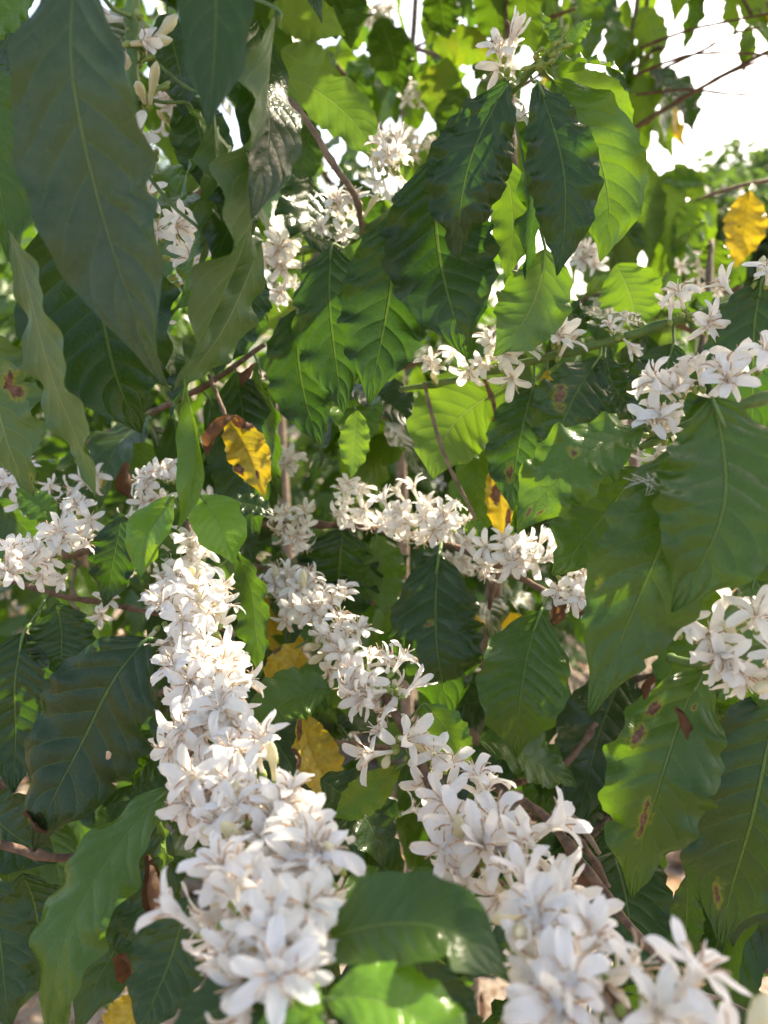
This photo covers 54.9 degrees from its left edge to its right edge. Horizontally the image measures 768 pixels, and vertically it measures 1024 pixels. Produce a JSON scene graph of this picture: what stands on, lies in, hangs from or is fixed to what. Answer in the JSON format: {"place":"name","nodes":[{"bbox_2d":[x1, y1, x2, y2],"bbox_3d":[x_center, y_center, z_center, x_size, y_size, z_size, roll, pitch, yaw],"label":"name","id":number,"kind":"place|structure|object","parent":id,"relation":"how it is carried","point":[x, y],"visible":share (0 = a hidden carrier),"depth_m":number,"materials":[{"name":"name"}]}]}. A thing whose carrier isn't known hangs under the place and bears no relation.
{"place":"outdoors","nodes":[
{"label":"outdoors","id":0,"kind":"place"},
{"bbox_2d":[0,363,767,1023],"bbox_3d":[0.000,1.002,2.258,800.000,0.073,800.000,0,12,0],"label":"ground","id":1,"kind":"structure","parent":0,"point":[490,987],"depth_m":2.14,"materials":[{"name":"soil"}]},
{"bbox_2d":[0,236,151,636],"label":"coffee bush","id":2,"kind":"object","parent":1,"relation":"on","point":[5,603],"visible":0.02,"depth_m":2.58,"materials":[{"name":"green plant"}]},
{"bbox_2d":[0,269,160,544],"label":"coffee bush","id":3,"kind":"object","parent":1,"relation":"on","point":[45,432],"depth_m":4.00,"materials":[{"name":"green plant"}]},
{"bbox_2d":[3,144,199,414],"bbox_3d":[-6.263,-4.923,15.434,6.685,6.232,6.539,0,12,0],"label":"shade tree","id":4,"kind":"object","parent":1,"relation":"on","point":[163,158],"depth_m":15.68,"materials":[{"name":"grey plant"}]},
{"bbox_2d":[0,0,311,1023],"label":"coffee tree","id":5,"kind":"object","parent":1,"relation":"on","point":[176,128],"visible":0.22,"depth_m":0.60,"materials":[{"name":"green plant"}]},
{"bbox_2d":[0,455,177,606],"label":"coffee branch","id":6,"kind":"object","parent":5,"relation":"attached to","point":[111,572],"visible":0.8,"depth_m":0.50,"materials":[{"name":"white plant"}]},
{"bbox_2d":[0,593,206,1023],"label":"coffee branch","id":7,"kind":"object","parent":5,"relation":"attached to","point":[75,736],"visible":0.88,"depth_m":0.42,"materials":[{"name":"green plant"}]},
{"bbox_2d":[11,580,225,631],"bbox_3d":[-0.200,0.063,0.512,0.184,0.069,0.030,-2,12,-11],"label":"bare twig","id":8,"kind":"object","parent":5,"relation":"attached to","point":[99,613],"visible":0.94,"depth_m":0.51,"materials":[{"name":"brown plant"}]},
{"bbox_2d":[203,365,271,497],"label":"withered shoot","id":9,"kind":"object","parent":5,"relation":"attached to","point":[248,453],"visible":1,"depth_m":0.52,"materials":[{"name":"yellow plant"}]},
{"bbox_2d":[125,493,378,1023],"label":"coffee branch","id":10,"kind":"object","parent":5,"relation":"attached to","point":[269,890],"visible":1,"depth_m":0.32,"materials":[{"name":"white plant"}]},
{"bbox_2d":[174,871,510,1023],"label":"coffee shoot","id":11,"kind":"object","parent":10,"relation":"attached to","point":[398,935],"visible":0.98,"depth_m":0.23,"materials":[{"name":"green plant"}]},
{"bbox_2d":[262,5,648,477],"bbox_3d":[-0.001,-0.167,0.524,0.347,0.273,0.148,10,16,40],"label":"coffee branch","id":12,"kind":"object","parent":5,"relation":"attached to","point":[430,248],"visible":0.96,"depth_m":0.45,"materials":[{"name":"green plant"}]},
{"bbox_2d":[288,96,363,233],"bbox_3d":[-0.039,-0.247,0.519,0.076,0.088,0.030,-8,15,-35],"label":"bare twig","id":13,"kind":"object","parent":12,"relation":"attached to","point":[333,164],"visible":0.83,"depth_m":0.51,"materials":[{"name":"brown plant"}]},
{"bbox_2d":[0,190,341,785],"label":"coffee bush","id":14,"kind":"object","parent":1,"relation":"on","point":[135,622],"visible":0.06,"depth_m":2.21,"materials":[{"name":"green plant"}]},
{"bbox_2d":[109,0,475,720],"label":"coffee tree","id":15,"kind":"object","parent":1,"relation":"on","point":[349,62],"visible":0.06,"depth_m":1.42,"materials":[{"name":"green plant"}]},
{"bbox_2d":[263,344,440,536],"bbox_3d":[-0.281,-0.381,4.150,1.316,1.961,1.230,0,12,0],"label":"coffee bush","id":16,"kind":"object","parent":1,"relation":"on","point":[314,487],"visible":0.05,"depth_m":3.96,"materials":[{"name":"green plant"}]},
{"bbox_2d":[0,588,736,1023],"bbox_3d":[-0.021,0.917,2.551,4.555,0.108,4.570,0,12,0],"label":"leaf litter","id":17,"kind":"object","parent":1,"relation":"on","point":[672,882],"visible":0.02,"depth_m":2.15,"materials":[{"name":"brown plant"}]},
{"bbox_2d":[264,177,519,345],"bbox_3d":[0.078,-5.200,18.314,7.187,5.580,7.006,0,12,0],"label":"shade tree","id":18,"kind":"object","parent":1,"relation":"on","point":[498,267],"visible":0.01,"depth_m":17.63,"materials":[{"name":"grey plant"}]},
{"bbox_2d":[256,0,575,872],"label":"coffee tree","id":19,"kind":"object","parent":1,"relation":"on","point":[322,92],"visible":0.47,"depth_m":0.95,"materials":[{"name":"green plant"}]},
{"bbox_2d":[251,223,587,728],"bbox_3d":[0.084,-0.046,2.626,1.343,1.940,1.134,-8,15,-34],"label":"coffee bush","id":20,"kind":"object","parent":1,"relation":"on","point":[331,474],"visible":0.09,"depth_m":2.46,"materials":[{"name":"green plant"}]},
{"bbox_2d":[202,0,686,1023],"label":"coffee tree","id":21,"kind":"object","parent":1,"relation":"on","point":[386,412],"visible":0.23,"depth_m":0.65,"materials":[{"name":"green plant"}]},
{"bbox_2d":[0,0,322,530],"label":"coffee shoot","id":22,"kind":"object","parent":21,"relation":"attached to","point":[96,292],"visible":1,"depth_m":0.32,"materials":[{"name":"green plant"}]},
{"bbox_2d":[201,472,586,788],"bbox_3d":[-0.010,0.069,0.572,0.364,0.199,0.108,9,15,36],"label":"coffee branch","id":23,"kind":"object","parent":21,"relation":"attached to","point":[522,676],"visible":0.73,"depth_m":0.51,"materials":[{"name":"green plant"}]},
{"bbox_2d":[250,558,767,1023],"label":"coffee branch","id":24,"kind":"object","parent":21,"relation":"attached to","point":[552,913],"visible":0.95,"depth_m":0.33,"materials":[{"name":"white plant"}]},
{"bbox_2d":[399,255,767,510],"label":"coffee branch","id":25,"kind":"object","parent":21,"relation":"attached to","point":[633,300],"visible":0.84,"depth_m":0.50,"materials":[{"name":"green plant"}]},
{"bbox_2d":[423,382,476,519],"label":"bare twig","id":26,"kind":"object","parent":25,"relation":"hanging from","point":[451,471],"visible":0.99,"depth_m":0.52,"materials":[{"name":"brown plant"}]},
{"bbox_2d":[482,379,512,609],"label":"leaf","id":27,"kind":"object","parent":25,"relation":"hanging from","point":[499,513],"visible":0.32,"depth_m":0.55,"materials":[{"name":"yellow plant"}]},
{"bbox_2d":[470,721,747,1012],"bbox_3d":[0.128,0.219,0.448,0.120,0.083,0.206,-3,12,-15],"label":"bare branch","id":28,"kind":"object","parent":21,"relation":"attached to","point":[588,875],"visible":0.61,"depth_m":0.44,"materials":[{"name":"brown plant"}]},
{"bbox_2d":[516,330,767,717],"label":"coffee branch","id":29,"kind":"object","parent":21,"relation":"attached to","point":[675,549],"visible":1,"depth_m":0.34,"materials":[{"name":"green plant"}]},
{"bbox_2d":[625,473,657,496],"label":"tuft of lichen","id":30,"kind":"object","parent":29,"relation":"attached to","point":[645,482],"visible":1,"depth_m":0.33,"materials":[{"name":"plant"}]},
{"bbox_2d":[598,585,767,968],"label":"coffee branch","id":31,"kind":"object","parent":21,"relation":"attached to","point":[686,758],"visible":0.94,"depth_m":0.38,"materials":[{"name":"green plant"}]},
{"bbox_2d":[371,299,622,673],"bbox_3d":[0.472,-0.005,2.943,1.152,1.727,1.180,-6,13,-26],"label":"coffee bush","id":32,"kind":"object","parent":1,"relation":"on","point":[539,600],"visible":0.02,"depth_m":2.72,"materials":[{"name":"green plant"}]},
{"bbox_2d":[481,238,767,1023],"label":"coffee tree","id":33,"kind":"object","parent":1,"relation":"on","point":[744,948],"visible":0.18,"depth_m":0.49,"materials":[{"name":"green plant"}]},
{"bbox_2d":[568,178,767,296],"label":"coffee branch","id":34,"kind":"object","parent":33,"relation":"attached to","point":[745,219],"visible":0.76,"depth_m":0.88,"materials":[{"name":"yellow plant"}]},
{"bbox_2d":[493,0,767,688],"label":"coffee tree","id":35,"kind":"object","parent":1,"relation":"on","point":[651,233],"visible":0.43,"depth_m":1.10,"materials":[{"name":"green plant"}]},
{"bbox_2d":[633,13,767,128],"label":"bare branch","id":36,"kind":"object","parent":35,"relation":"attached to","point":[747,54],"visible":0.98,"depth_m":0.96,"materials":[{"name":"brown plant"}]},
{"bbox_2d":[640,326,690,462],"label":"coffee bush","id":37,"kind":"object","parent":1,"relation":"on","point":[679,339],"depth_m":4.58,"materials":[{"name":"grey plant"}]},
{"bbox_2d":[641,424,767,665],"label":"coffee bush","id":38,"kind":"object","parent":1,"relation":"on","point":[651,450],"visible":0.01,"depth_m":3.27,"materials":[{"name":"green plant"}]},
{"bbox_2d":[675,163,767,343],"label":"shade tree","id":39,"kind":"object","parent":1,"relation":"on","point":[724,201],"visible":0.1,"depth_m":11.28,"materials":[{"name":"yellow plant"}]},
{"bbox_2d":[691,130,767,189],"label":"shade tree","id":40,"kind":"object","parent":1,"relation":"on","point":[759,157],"visible":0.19,"depth_m":16.08,"materials":[{"name":"green plant"}]},
{"bbox_2d":[28,0,767,337],"label":"sky","id":41,"kind":"structure","parent":0,"point":[721,118],"materials":[{"name":"white"}]},
{"bbox_2d":[180,320,686,363],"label":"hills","id":42,"kind":"structure","parent":0,"point":[252,358],"depth_m":156.00,"materials":[{"name":"green plant"}]}
]}

